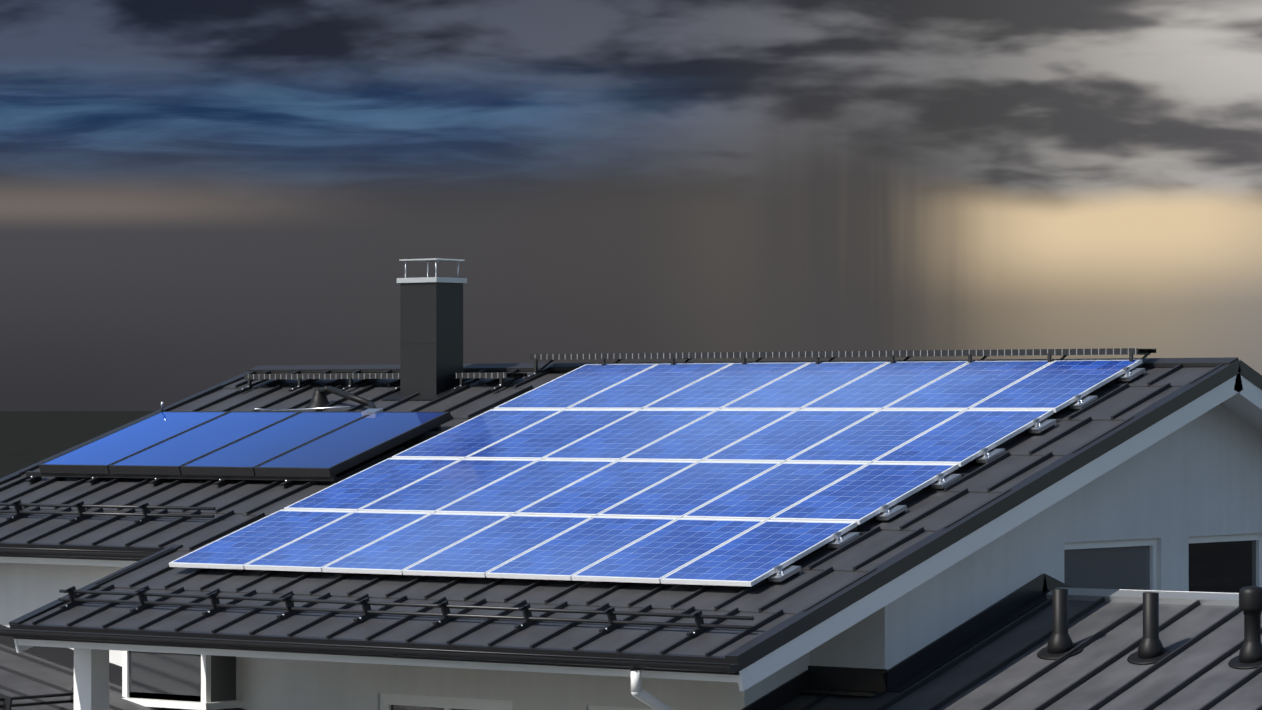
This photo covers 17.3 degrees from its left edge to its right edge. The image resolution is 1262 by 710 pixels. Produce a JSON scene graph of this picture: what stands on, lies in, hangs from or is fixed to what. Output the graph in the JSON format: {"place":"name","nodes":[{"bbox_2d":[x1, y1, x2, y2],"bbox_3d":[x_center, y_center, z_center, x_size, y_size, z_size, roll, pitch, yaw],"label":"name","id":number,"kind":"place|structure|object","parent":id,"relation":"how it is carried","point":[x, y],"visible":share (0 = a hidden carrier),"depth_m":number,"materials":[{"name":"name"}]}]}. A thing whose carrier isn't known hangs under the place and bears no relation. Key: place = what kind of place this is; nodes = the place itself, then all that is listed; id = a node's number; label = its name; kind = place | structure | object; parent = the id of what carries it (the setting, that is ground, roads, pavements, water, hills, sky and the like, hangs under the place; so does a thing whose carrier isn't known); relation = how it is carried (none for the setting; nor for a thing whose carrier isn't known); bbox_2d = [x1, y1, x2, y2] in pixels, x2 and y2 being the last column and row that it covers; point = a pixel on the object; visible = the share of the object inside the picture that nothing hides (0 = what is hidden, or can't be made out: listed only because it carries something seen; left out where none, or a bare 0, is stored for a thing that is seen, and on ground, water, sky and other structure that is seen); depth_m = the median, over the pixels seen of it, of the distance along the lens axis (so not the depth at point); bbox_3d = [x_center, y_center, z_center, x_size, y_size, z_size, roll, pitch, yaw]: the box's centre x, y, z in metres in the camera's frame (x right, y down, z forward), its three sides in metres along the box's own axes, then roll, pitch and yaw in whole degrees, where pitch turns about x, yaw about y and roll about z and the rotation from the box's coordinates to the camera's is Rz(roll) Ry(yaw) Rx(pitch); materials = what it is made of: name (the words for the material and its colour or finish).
{"place":"outdoors","nodes":[
{"label":"outdoors","id":0,"kind":"place"},
{"bbox_2d":[0,411,154,477],"bbox_3d":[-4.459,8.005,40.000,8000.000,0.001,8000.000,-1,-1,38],"label":"ground","id":1,"kind":"structure","parent":0,"point":[28,438],"depth_m":1253.33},
{"bbox_2d":[0,624,245,709],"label":"roof","id":2,"kind":"structure","parent":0,"point":[36,678],"depth_m":41.97,"materials":[{"name":"grey"}]},
{"bbox_2d":[0,404,1261,709],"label":"house walls","id":3,"kind":"structure","parent":0,"point":[1178,510],"depth_m":40.08,"materials":[{"name":"white paint"}]},
{"bbox_2d":[0,547,739,709],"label":"gutters and downpipes","id":4,"kind":"object","parent":3,"relation":"attached to","point":[635,666],"visible":0.98,"depth_m":36.53,"materials":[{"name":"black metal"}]},
{"bbox_2d":[0,360,1261,690],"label":"roof trim","id":5,"kind":"structure","parent":3,"relation":"on","point":[1234,388],"depth_m":37.22,"materials":[{"name":"black paint"}]},
{"bbox_2d":[0,357,1238,656],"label":"roof","id":6,"kind":"structure","parent":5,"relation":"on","point":[764,603],"depth_m":38.73,"materials":[{"name":"metal"}]},
{"bbox_2d":[25,386,451,487],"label":"solar thermal collectors","id":7,"kind":"object","parent":6,"relation":"on","point":[290,447],"visible":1,"depth_m":44.18,"materials":[{"name":"blue glass"}]},
{"bbox_2d":[0,500,753,635],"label":"snow guards","id":8,"kind":"object","parent":6,"relation":"on","point":[527,617],"visible":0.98,"depth_m":37.65,"materials":[{"name":"black metal"}]},
{"bbox_2d":[382,258,473,399],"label":"chimney","id":9,"kind":"object","parent":6,"relation":"on","point":[431,337],"visible":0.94,"depth_m":45.69,"materials":[{"name":"black metal"}]},
{"bbox_2d":[169,359,1142,586],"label":"solar panels","id":10,"kind":"object","parent":6,"relation":"on","point":[750,474],"visible":1,"depth_m":40.07,"materials":[{"name":"blue"}]},
{"bbox_2d":[238,348,1155,391],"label":"ridge walkways","id":11,"kind":"structure","parent":6,"relation":"on","point":[1049,353],"depth_m":43.99,"materials":[{"name":"black metal"}]},
{"bbox_2d":[766,367,1145,581],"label":"mounting brackets","id":12,"kind":"object","parent":6,"relation":"on","point":[839,540],"visible":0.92,"depth_m":37.99,"materials":[{"name":"silver metal"}]},
{"bbox_2d":[741,574,1261,709],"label":"wing roof","id":13,"kind":"structure","parent":3,"relation":"on","point":[987,659],"depth_m":36.59,"materials":[{"name":"grey metal"}]},
{"bbox_2d":[1037,586,1261,668],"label":"vent pipes","id":14,"kind":"object","parent":13,"relation":"on","point":[1151,649],"visible":1,"depth_m":36.11,"materials":[{"name":"black plastic"}]},
{"bbox_2d":[0,0,1261,410],"label":"sky","id":15,"kind":"structure","parent":0,"point":[196,195],"materials":[{"name":"grey"}]}
]}

